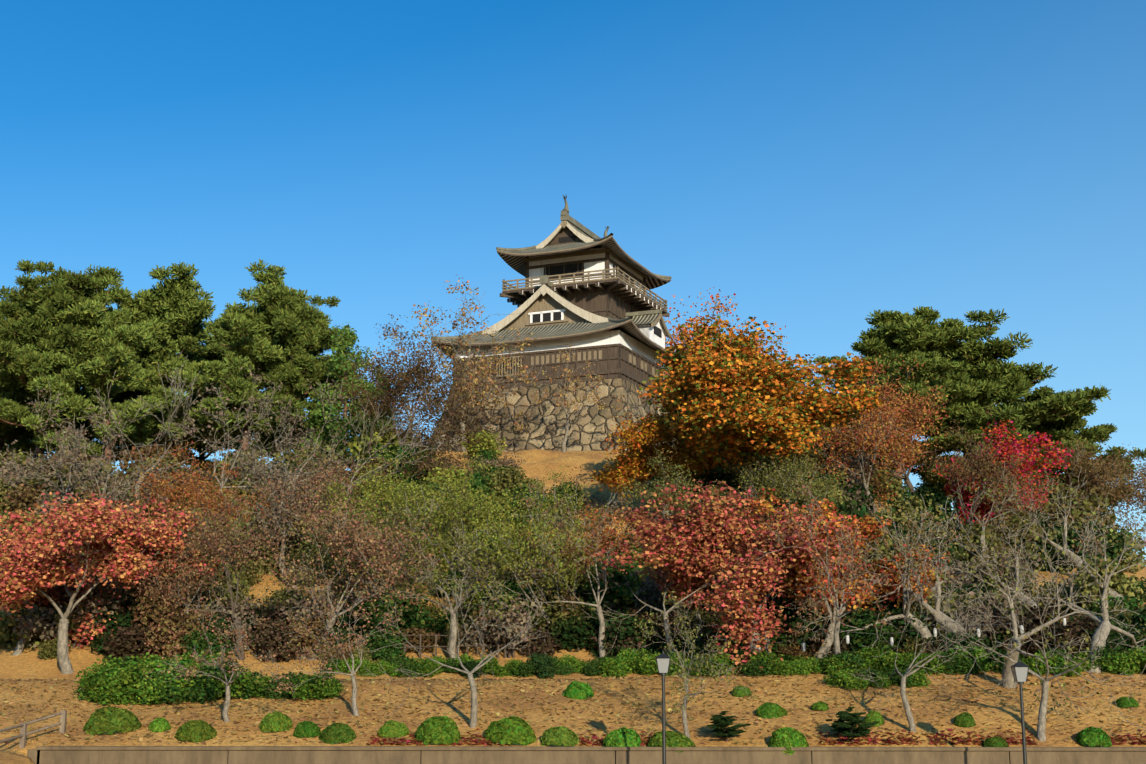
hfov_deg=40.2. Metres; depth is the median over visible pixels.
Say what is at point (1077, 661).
bush
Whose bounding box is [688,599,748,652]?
bush
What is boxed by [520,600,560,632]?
bush
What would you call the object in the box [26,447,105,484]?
bush
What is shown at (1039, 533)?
bush
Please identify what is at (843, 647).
bush
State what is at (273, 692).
bush
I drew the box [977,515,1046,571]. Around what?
bush
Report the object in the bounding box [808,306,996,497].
pine
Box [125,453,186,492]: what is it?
bush
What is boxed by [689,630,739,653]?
bush
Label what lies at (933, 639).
bush
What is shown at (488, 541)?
bush
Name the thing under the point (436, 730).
shrub
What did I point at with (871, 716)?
shrub
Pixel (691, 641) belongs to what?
bush
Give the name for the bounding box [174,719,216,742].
shrub
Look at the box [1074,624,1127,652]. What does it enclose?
bush
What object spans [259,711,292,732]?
shrub
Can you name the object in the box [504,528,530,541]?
bush
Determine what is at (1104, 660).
bush
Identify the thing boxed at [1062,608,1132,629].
bush
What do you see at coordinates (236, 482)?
bush
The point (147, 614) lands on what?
bush
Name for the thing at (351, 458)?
bush
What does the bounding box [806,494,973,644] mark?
bare tree
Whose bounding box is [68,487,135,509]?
bush
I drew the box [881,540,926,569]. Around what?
bush
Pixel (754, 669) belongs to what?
bush
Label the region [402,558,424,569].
bush
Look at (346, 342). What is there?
tree
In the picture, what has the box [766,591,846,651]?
bush
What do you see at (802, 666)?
bush
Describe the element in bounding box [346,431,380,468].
bush
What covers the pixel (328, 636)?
bush
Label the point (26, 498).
bush
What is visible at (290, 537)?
bush
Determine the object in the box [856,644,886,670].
bush
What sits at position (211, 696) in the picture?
bush
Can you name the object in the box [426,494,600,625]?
tree
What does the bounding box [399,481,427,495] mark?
bush
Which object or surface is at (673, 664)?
bush
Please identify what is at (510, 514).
bush
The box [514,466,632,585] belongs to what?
tree
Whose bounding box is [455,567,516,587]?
bush
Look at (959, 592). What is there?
bush
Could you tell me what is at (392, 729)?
shrub
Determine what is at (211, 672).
bush
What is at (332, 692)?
bush
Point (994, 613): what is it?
bush
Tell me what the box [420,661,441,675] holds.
bush
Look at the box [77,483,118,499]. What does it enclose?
bush
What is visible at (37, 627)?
bush
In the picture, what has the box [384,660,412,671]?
bush
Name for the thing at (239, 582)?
bush
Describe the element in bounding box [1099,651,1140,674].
bush
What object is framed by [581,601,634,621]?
bush
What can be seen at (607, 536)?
tree
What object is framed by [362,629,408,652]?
bush
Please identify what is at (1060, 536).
bush
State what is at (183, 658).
bush
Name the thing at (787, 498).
bush
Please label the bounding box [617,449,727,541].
tree
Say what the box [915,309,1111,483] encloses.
pine
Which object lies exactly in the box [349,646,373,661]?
bush
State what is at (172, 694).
bush
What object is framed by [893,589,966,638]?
bush
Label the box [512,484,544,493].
bush
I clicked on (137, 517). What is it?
bush
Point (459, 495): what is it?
bush
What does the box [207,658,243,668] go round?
bush
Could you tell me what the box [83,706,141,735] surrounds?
shrub
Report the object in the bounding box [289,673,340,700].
bush
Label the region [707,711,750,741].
pine
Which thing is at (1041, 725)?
bare tree
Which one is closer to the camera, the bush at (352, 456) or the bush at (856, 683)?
the bush at (856, 683)
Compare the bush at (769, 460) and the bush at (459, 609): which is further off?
the bush at (769, 460)
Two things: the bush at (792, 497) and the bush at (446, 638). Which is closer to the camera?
the bush at (446, 638)
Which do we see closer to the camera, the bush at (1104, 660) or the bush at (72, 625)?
the bush at (1104, 660)
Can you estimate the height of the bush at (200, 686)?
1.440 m
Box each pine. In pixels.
[0,259,126,457]
[0,285,51,458]
[0,286,148,462]
[11,273,188,469]
[93,262,234,453]
[168,339,255,473]
[169,259,334,457]
[224,286,359,449]
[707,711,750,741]
[806,355,914,472]
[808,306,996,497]
[825,706,879,741]
[888,400,1004,512]
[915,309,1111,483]
[1012,386,1145,525]
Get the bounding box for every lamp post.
[655,651,670,763]
[1011,658,1029,763]
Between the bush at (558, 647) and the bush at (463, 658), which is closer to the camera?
the bush at (463, 658)
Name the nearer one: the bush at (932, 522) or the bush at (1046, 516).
the bush at (932, 522)
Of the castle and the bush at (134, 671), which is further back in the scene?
the castle
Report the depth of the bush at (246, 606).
65.89 m
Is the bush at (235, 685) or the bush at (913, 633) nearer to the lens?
the bush at (235, 685)
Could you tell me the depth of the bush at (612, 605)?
67.22 m
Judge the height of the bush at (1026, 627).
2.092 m
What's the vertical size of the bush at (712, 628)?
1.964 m
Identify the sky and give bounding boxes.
[0,0,1145,565]
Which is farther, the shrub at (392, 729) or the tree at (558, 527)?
the tree at (558, 527)
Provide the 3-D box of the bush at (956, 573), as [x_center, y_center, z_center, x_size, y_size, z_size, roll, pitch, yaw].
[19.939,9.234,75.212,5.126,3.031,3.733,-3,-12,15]
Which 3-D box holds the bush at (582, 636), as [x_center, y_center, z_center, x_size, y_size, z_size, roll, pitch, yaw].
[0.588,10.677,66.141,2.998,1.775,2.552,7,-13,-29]
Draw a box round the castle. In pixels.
[427,195,680,451]
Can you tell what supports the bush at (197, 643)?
on the terrain
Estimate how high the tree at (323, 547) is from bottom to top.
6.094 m
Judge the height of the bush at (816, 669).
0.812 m
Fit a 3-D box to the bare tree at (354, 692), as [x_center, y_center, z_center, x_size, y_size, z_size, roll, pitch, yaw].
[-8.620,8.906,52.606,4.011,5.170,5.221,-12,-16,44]
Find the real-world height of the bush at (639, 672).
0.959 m
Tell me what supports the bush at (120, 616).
on the terrain
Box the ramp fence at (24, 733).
[0,710,66,747]
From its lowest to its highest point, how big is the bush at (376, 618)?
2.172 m
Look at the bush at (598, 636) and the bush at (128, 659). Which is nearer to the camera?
the bush at (128, 659)
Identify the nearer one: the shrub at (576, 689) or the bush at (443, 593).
the shrub at (576, 689)
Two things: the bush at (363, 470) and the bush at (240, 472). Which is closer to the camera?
the bush at (363, 470)
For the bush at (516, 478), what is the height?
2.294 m
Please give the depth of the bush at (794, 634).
63.82 m
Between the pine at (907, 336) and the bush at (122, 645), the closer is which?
the bush at (122, 645)
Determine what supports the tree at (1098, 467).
on the terrain
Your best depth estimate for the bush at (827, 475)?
86.95 m
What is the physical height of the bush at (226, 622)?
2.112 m
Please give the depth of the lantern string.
60.70 m
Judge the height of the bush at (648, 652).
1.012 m
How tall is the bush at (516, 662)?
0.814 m
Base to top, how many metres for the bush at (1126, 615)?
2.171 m
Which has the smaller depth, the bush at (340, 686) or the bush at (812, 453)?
the bush at (340, 686)
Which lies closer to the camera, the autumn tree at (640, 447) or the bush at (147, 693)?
the bush at (147, 693)
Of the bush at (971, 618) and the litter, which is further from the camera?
the bush at (971, 618)
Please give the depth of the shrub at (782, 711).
51.58 m
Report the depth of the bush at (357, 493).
79.98 m
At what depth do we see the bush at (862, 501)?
83.67 m
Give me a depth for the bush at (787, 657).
61.38 m
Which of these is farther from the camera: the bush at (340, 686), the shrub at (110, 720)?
the bush at (340, 686)
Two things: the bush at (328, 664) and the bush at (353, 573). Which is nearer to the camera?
the bush at (328, 664)
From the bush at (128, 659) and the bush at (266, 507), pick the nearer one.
the bush at (128, 659)
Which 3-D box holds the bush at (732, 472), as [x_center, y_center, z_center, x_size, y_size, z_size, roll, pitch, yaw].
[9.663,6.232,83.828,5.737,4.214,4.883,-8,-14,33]
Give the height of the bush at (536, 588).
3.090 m
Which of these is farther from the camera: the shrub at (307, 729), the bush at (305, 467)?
the bush at (305, 467)
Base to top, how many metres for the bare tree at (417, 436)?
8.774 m
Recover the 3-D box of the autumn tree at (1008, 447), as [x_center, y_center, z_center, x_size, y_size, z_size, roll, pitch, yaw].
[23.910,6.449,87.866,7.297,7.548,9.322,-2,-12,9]
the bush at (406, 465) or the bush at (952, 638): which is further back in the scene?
the bush at (406, 465)
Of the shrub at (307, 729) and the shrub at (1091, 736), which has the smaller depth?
the shrub at (1091, 736)
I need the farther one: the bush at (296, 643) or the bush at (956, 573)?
the bush at (956, 573)
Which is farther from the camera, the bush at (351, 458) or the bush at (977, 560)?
the bush at (351, 458)
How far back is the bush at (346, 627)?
66.52 m
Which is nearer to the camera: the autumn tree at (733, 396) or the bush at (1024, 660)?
the bush at (1024, 660)
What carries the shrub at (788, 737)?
on the terrain
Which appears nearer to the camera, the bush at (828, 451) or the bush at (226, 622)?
the bush at (226, 622)
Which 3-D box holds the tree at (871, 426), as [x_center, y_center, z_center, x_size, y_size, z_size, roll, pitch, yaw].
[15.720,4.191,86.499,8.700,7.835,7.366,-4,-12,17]
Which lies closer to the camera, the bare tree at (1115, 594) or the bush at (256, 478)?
the bare tree at (1115, 594)
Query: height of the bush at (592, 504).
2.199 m
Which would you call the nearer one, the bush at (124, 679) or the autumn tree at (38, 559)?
the bush at (124, 679)
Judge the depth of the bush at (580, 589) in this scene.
71.00 m
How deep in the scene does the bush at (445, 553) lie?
78.14 m
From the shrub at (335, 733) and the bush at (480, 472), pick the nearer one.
the shrub at (335, 733)
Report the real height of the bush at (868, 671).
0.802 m
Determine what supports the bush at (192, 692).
on the terrain
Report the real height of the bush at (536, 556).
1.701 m
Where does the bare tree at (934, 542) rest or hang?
on the terrain
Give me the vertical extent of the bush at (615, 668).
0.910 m
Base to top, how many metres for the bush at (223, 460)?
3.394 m
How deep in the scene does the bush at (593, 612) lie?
66.46 m
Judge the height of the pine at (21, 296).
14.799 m
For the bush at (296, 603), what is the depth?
65.85 m
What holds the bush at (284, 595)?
on the terrain
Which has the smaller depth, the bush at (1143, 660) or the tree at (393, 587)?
the bush at (1143, 660)
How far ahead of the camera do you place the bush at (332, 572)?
76.17 m
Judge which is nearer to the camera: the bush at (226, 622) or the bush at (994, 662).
the bush at (994, 662)
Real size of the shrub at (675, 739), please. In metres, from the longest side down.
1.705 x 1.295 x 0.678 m
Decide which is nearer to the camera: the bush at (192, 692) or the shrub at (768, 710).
the shrub at (768, 710)
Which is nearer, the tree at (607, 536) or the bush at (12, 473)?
the tree at (607, 536)
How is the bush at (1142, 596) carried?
on the terrain
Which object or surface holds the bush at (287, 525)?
on the terrain
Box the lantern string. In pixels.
[725,608,1145,657]
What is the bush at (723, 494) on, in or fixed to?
on the terrain
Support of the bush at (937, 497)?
on the terrain
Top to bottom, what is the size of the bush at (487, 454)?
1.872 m
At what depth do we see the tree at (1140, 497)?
96.23 m
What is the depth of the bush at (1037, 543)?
80.26 m
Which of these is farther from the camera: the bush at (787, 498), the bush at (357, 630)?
the bush at (787, 498)
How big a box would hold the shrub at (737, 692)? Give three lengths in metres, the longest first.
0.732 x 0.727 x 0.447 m
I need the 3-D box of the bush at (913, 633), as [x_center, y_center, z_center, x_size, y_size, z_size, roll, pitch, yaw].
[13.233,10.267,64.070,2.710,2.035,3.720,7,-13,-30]
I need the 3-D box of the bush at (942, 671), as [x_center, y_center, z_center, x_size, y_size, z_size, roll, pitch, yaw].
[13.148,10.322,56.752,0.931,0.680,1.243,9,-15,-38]
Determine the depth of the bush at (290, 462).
93.01 m
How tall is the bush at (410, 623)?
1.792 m
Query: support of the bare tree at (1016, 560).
on the terrain
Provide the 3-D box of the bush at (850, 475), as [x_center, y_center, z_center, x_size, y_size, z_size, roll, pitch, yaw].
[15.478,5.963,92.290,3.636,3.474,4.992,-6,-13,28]
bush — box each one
[0,446,33,470]
[0,449,44,475]
[0,452,47,508]
[0,470,30,502]
[0,478,12,512]
[0,481,50,518]
[0,511,35,536]
[0,604,57,647]
[3,476,29,490]
[5,585,120,648]
[8,472,52,511]
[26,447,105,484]
[26,511,56,527]
[30,448,69,470]
[32,483,94,520]
[33,452,113,500]
[37,638,71,659]
[42,461,112,501]
[49,604,96,641]
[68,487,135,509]
[72,666,117,699]
[75,588,137,633]
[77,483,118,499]
[78,551,106,581]
[86,674,140,705]
[88,460,120,479]
[88,610,142,650]
[89,620,136,654]
[89,660,157,704]
[90,664,133,687]
[91,495,138,515]
[91,655,125,669]
[102,623,160,659]
[105,473,132,491]
[108,573,186,594]
[108,665,135,698]
[112,494,146,516]
[113,654,142,666]
[116,587,185,627]
[117,442,188,475]
[117,582,177,627]
[121,463,194,494]
[121,505,158,537]
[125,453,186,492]
[126,652,163,665]
[128,590,201,655]
[129,676,170,704]
[134,670,185,704]
[135,474,183,499]
[136,482,182,519]
[144,482,233,531]
[145,659,196,701]
[151,653,196,667]
[151,660,204,699]
[155,604,217,656]
[160,461,218,486]
[163,662,197,690]
[169,555,225,603]
[171,577,201,599]
[172,539,237,604]
[176,669,204,701]
[178,660,257,702]
[179,626,224,658]
[180,669,224,697]
[183,557,253,604]
[183,665,229,703]
[184,468,226,490]
[185,649,224,664]
[186,636,236,656]
[192,520,245,559]
[192,598,219,608]
[193,666,253,699]
[199,609,267,650]
[200,476,271,504]
[203,591,265,648]
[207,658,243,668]
[211,473,268,497]
[217,450,265,480]
[217,596,264,617]
[218,596,295,615]
[221,459,260,479]
[224,502,277,569]
[225,513,287,555]
[226,631,255,649]
[231,569,249,597]
[232,497,300,525]
[232,671,270,698]
[235,557,264,586]
[243,468,278,487]
[244,484,290,525]
[247,600,277,614]
[247,606,294,643]
[248,528,290,574]
[249,620,302,661]
[249,673,288,697]
[250,519,303,555]
[250,621,318,659]
[255,463,321,497]
[259,457,310,471]
[260,679,292,699]
[262,587,305,609]
[266,575,353,626]
[269,448,329,469]
[270,468,304,497]
[271,624,317,657]
[272,439,355,475]
[273,677,304,698]
[275,614,335,658]
[280,505,329,551]
[283,566,324,588]
[283,671,309,690]
[284,507,341,567]
[285,543,320,574]
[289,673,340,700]
[292,677,328,699]
[294,545,331,574]
[295,530,326,574]
[299,461,330,486]
[308,475,359,507]
[309,601,375,641]
[309,624,349,644]
[313,644,334,662]
[314,626,356,652]
[316,678,340,698]
[318,673,345,691]
[319,658,341,674]
[320,487,401,542]
[321,555,339,586]
[322,643,360,662]
[328,454,408,498]
[330,546,400,593]
[330,658,363,673]
[332,580,386,602]
[335,619,375,642]
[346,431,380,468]
[347,598,433,640]
[348,423,438,470]
[349,441,383,464]
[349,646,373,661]
[350,597,423,637]
[354,660,370,672]
[356,662,385,676]
[359,629,407,660]
[360,442,436,490]
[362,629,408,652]
[363,430,433,453]
[364,660,389,676]
[367,582,433,632]
[379,609,427,638]
[382,655,415,662]
[382,662,400,676]
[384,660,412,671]
[393,662,428,677]
[398,625,440,652]
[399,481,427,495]
[399,496,440,530]
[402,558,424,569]
[407,657,437,677]
[412,536,444,563]
[416,607,463,640]
[419,482,443,496]
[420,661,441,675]
[424,467,473,497]
[424,516,466,538]
[425,539,464,562]
[429,534,456,565]
[430,655,447,669]
[431,569,463,597]
[434,558,453,569]
[439,657,459,672]
[440,621,486,649]
[448,532,486,549]
[448,658,460,673]
[450,544,499,583]
[452,595,476,621]
[453,493,488,532]
[453,653,476,662]
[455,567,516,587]
[456,590,542,657]
[456,658,485,678]
[457,542,492,558]
[457,576,497,597]
[460,427,506,457]
[460,471,495,500]
[460,592,524,641]
[463,586,543,643]
[468,469,488,476]
[470,447,501,469]
[470,604,512,642]
[471,452,525,471]
[471,551,538,585]
[471,573,540,628]
[472,531,509,550]
[474,466,527,499]
[474,518,508,548]
[476,465,508,471]
[476,654,499,674]
[484,494,521,528]
[492,665,510,676]
[502,484,543,528]
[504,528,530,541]
[504,659,525,674]
[508,661,536,677]
[509,579,580,627]
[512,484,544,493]
[512,556,542,579]
[513,574,572,591]
[515,625,564,656]
[520,478,544,492]
[520,545,549,566]
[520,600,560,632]
[526,496,580,521]
[526,652,555,678]
[528,492,553,500]
[534,593,594,637]
[535,625,562,649]
[542,482,585,513]
[544,655,562,668]
[548,611,617,650]
[553,654,587,673]
[555,662,576,675]
[560,615,598,649]
[567,570,600,602]
[570,607,625,628]
[571,660,587,673]
[573,516,601,530]
[579,493,632,519]
[580,660,602,675]
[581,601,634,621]
[582,531,639,574]
[582,548,645,607]
[586,597,627,622]
[588,542,632,574]
[588,654,616,670]
[589,624,613,649]
[590,619,649,655]
[591,616,679,657]
[599,657,629,676]
[604,579,656,614]
[616,647,649,673]
[620,562,672,612]
[621,602,665,625]
[623,540,663,598]
[630,655,655,675]
[636,650,674,673]
[637,649,656,658]
[646,611,694,651]
[648,474,668,490]
[656,651,694,676]
[657,663,681,675]
[658,606,714,648]
[662,578,717,613]
[668,654,684,674]
[672,619,739,652]
[674,469,761,512]
[674,472,702,507]
[680,658,699,675]
[682,643,710,659]
[686,460,737,486]
[686,492,746,516]
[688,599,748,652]
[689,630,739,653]
[689,652,735,677]
[692,623,723,652]
[694,460,803,496]
[698,617,733,646]
[703,605,794,643]
[729,647,752,672]
[732,610,791,643]
[736,627,793,657]
[741,437,824,465]
[741,659,775,676]
[746,648,782,674]
[748,452,813,483]
[749,500,784,523]
[754,484,808,513]
[760,492,808,514]
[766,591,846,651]
[770,612,804,645]
[770,660,802,675]
[771,638,811,657]
[775,478,859,520]
[776,653,799,665]
[789,658,813,674]
[793,494,885,533]
[798,458,847,489]
[798,657,824,673]
[799,473,850,502]
[809,634,853,656]
[811,441,846,462]
[815,649,864,673]
[819,626,864,646]
[820,453,866,489]
[820,608,903,650]
[822,668,856,687]
[823,652,862,673]
[828,444,878,481]
[831,478,885,521]
[840,621,909,650]
[841,615,909,653]
[844,483,876,508]
[844,620,902,653]
[844,676,871,689]
[847,598,908,642]
[853,666,883,680]
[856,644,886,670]
[861,465,906,503]
[862,528,926,567]
[863,543,890,563]
[869,674,891,687]
[870,508,929,529]
[871,649,905,669]
[871,652,894,671]
[879,520,954,551]
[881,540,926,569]
[881,592,911,611]
[881,650,923,672]
[881,667,918,687]
[883,488,953,529]
[886,483,960,536]
[886,607,935,650]
[893,564,948,594]
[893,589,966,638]
[896,532,967,578]
[898,659,920,671]
[898,671,930,687]
[900,522,939,535]
[903,653,943,675]
[904,636,935,655]
[910,516,952,541]
[910,637,948,654]
[920,628,989,652]
[929,649,946,659]
[930,658,949,673]
[931,522,1021,566]
[939,649,981,674]
[940,542,1042,588]
[940,582,1032,639]
[941,579,1005,604]
[943,579,967,596]
[947,645,992,673]
[949,552,1036,594]
[950,554,1007,583]
[951,598,994,632]
[952,526,979,560]
[956,590,1028,623]
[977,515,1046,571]
[979,650,994,670]
[980,566,1039,598]
[982,613,1043,658]
[984,628,1040,656]
[985,650,1005,672]
[988,625,1046,650]
[989,509,1048,523]
[991,649,1028,673]
[1006,523,1056,553]
[1006,531,1056,571]
[1015,512,1097,559]
[1017,602,1067,643]
[1018,656,1040,673]
[1023,582,1081,615]
[1026,650,1071,674]
[1027,539,1081,572]
[1033,480,1116,525]
[1033,647,1070,675]
[1045,572,1082,588]
[1045,613,1112,655]
[1047,626,1064,649]
[1051,517,1087,530]
[1058,662,1083,676]
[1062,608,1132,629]
[1068,514,1137,568]
[1070,549,1145,617]
[1070,655,1087,670]
[1072,651,1107,669]
[1073,595,1145,617]
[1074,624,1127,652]
[1078,644,1121,670]
[1088,636,1130,652]
[1089,614,1145,654]
[1095,652,1115,669]
[1097,601,1134,629]
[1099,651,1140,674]
[1109,528,1145,571]
[1120,619,1145,648]
[1121,576,1145,603]
[1125,646,1145,669]
[1129,609,1145,630]
[1134,652,1145,672]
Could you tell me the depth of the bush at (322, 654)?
64.38 m
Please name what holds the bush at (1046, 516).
on the terrain
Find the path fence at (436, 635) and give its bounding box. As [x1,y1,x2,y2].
[357,633,545,658]
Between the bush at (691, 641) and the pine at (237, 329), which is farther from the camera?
the pine at (237, 329)
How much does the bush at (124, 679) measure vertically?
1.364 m
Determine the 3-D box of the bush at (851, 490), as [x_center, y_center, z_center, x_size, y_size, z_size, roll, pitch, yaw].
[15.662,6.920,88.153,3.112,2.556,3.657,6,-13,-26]
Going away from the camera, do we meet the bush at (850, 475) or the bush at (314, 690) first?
the bush at (314, 690)
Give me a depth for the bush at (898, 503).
83.64 m
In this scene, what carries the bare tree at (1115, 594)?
on the terrain
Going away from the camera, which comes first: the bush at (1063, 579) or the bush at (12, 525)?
the bush at (1063, 579)
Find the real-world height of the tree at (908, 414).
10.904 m
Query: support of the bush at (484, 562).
on the terrain
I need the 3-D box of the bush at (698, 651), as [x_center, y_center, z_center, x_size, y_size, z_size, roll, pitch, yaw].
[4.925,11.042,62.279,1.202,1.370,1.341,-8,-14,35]
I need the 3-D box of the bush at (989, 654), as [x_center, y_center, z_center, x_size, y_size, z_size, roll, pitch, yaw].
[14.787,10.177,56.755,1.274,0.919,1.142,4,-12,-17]
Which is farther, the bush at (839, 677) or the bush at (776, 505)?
the bush at (776, 505)
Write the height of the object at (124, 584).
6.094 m
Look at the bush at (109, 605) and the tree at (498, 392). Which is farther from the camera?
the tree at (498, 392)
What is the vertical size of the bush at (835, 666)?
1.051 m
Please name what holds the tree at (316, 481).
on the terrain
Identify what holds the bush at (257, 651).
on the terrain
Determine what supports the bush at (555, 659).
on the terrain
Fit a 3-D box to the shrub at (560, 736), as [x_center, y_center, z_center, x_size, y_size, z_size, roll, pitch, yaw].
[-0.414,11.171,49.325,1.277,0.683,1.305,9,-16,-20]
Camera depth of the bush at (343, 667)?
62.62 m
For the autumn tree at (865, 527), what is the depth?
63.36 m
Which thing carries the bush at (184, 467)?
on the terrain
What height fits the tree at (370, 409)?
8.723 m
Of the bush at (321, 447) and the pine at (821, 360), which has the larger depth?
the pine at (821, 360)
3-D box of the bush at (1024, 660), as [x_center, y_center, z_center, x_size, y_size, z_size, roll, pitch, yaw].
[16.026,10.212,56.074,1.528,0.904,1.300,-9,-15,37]
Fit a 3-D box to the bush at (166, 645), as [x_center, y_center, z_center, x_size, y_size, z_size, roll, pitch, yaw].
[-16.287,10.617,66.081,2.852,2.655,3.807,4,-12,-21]
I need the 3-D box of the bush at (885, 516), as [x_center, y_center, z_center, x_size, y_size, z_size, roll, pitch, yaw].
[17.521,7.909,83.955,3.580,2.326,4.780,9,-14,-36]
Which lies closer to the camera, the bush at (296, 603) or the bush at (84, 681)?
the bush at (84, 681)
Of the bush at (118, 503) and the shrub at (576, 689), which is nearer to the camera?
the shrub at (576, 689)
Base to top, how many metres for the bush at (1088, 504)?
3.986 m
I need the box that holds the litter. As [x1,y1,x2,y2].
[0,670,1145,745]
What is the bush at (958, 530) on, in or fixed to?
on the terrain
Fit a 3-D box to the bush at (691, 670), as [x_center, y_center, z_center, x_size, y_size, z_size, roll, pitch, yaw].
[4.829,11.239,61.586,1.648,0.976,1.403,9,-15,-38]
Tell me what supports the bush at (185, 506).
on the terrain
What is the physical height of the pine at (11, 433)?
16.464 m
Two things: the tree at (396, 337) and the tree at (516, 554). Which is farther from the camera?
the tree at (396, 337)
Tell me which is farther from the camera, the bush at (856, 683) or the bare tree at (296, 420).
the bare tree at (296, 420)
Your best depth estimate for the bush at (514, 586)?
66.72 m
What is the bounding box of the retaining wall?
[27,746,1145,763]
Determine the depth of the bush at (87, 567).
72.92 m
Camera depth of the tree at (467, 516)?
70.00 m
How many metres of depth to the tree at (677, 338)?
124.50 m
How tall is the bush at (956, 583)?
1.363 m
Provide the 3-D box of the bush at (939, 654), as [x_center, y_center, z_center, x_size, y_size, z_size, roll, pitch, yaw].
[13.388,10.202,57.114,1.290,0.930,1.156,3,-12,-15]
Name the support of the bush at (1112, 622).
on the terrain
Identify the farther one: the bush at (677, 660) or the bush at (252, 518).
the bush at (252, 518)
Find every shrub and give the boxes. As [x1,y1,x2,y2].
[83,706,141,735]
[148,717,170,732]
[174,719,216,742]
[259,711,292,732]
[293,721,320,737]
[319,722,356,743]
[377,720,409,737]
[414,715,461,745]
[484,715,535,745]
[541,726,579,746]
[563,680,593,699]
[603,726,641,746]
[646,730,695,751]
[732,685,751,696]
[755,702,781,718]
[768,727,808,755]
[777,707,787,715]
[811,701,828,710]
[864,710,884,726]
[954,712,975,727]
[983,736,1008,746]
[1076,726,1111,746]
[1114,696,1138,707]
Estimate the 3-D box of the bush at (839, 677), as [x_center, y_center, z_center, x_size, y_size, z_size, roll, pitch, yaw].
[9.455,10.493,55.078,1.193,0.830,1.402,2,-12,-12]
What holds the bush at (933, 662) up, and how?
on the terrain
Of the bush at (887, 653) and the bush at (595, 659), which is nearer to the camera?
the bush at (887, 653)
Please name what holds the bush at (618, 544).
on the terrain
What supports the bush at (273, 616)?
on the terrain
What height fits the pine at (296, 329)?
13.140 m
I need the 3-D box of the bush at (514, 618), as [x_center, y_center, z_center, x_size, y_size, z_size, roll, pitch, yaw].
[-3.134,10.265,65.044,3.178,3.197,4.364,8,-14,-35]
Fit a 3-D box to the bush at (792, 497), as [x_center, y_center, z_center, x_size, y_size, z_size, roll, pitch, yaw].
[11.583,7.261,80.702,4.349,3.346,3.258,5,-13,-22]
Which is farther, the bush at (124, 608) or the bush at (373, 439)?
the bush at (373, 439)
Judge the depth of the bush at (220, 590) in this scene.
73.72 m
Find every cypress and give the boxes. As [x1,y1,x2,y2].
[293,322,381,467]
[347,366,398,459]
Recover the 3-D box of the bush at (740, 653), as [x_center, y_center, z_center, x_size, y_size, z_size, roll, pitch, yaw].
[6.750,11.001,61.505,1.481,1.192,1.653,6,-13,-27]
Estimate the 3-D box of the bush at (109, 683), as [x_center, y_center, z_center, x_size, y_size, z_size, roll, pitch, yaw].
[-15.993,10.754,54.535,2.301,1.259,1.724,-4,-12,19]
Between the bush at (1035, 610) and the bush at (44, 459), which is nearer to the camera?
the bush at (1035, 610)
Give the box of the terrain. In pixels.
[0,448,1145,763]
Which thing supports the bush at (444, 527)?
on the terrain
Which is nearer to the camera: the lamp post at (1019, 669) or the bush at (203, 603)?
the lamp post at (1019, 669)
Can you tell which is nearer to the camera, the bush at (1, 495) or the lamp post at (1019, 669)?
the lamp post at (1019, 669)
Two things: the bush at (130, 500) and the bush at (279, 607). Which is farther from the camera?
the bush at (130, 500)
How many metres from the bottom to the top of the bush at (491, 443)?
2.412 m
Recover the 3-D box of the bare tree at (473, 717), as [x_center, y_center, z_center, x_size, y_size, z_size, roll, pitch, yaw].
[-4.169,9.051,52.844,6.279,5.583,4.018,5,-12,-21]
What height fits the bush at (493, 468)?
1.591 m
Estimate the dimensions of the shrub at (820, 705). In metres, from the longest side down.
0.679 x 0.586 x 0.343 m
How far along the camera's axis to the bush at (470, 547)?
77.69 m
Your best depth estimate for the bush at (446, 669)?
62.54 m
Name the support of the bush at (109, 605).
on the terrain
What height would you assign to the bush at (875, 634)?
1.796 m
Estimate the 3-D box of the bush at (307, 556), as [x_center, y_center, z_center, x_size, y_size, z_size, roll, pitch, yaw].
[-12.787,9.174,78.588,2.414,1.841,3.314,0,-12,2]
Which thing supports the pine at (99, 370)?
on the terrain
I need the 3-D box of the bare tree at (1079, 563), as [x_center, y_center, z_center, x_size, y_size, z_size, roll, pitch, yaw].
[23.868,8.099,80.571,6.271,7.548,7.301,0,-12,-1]

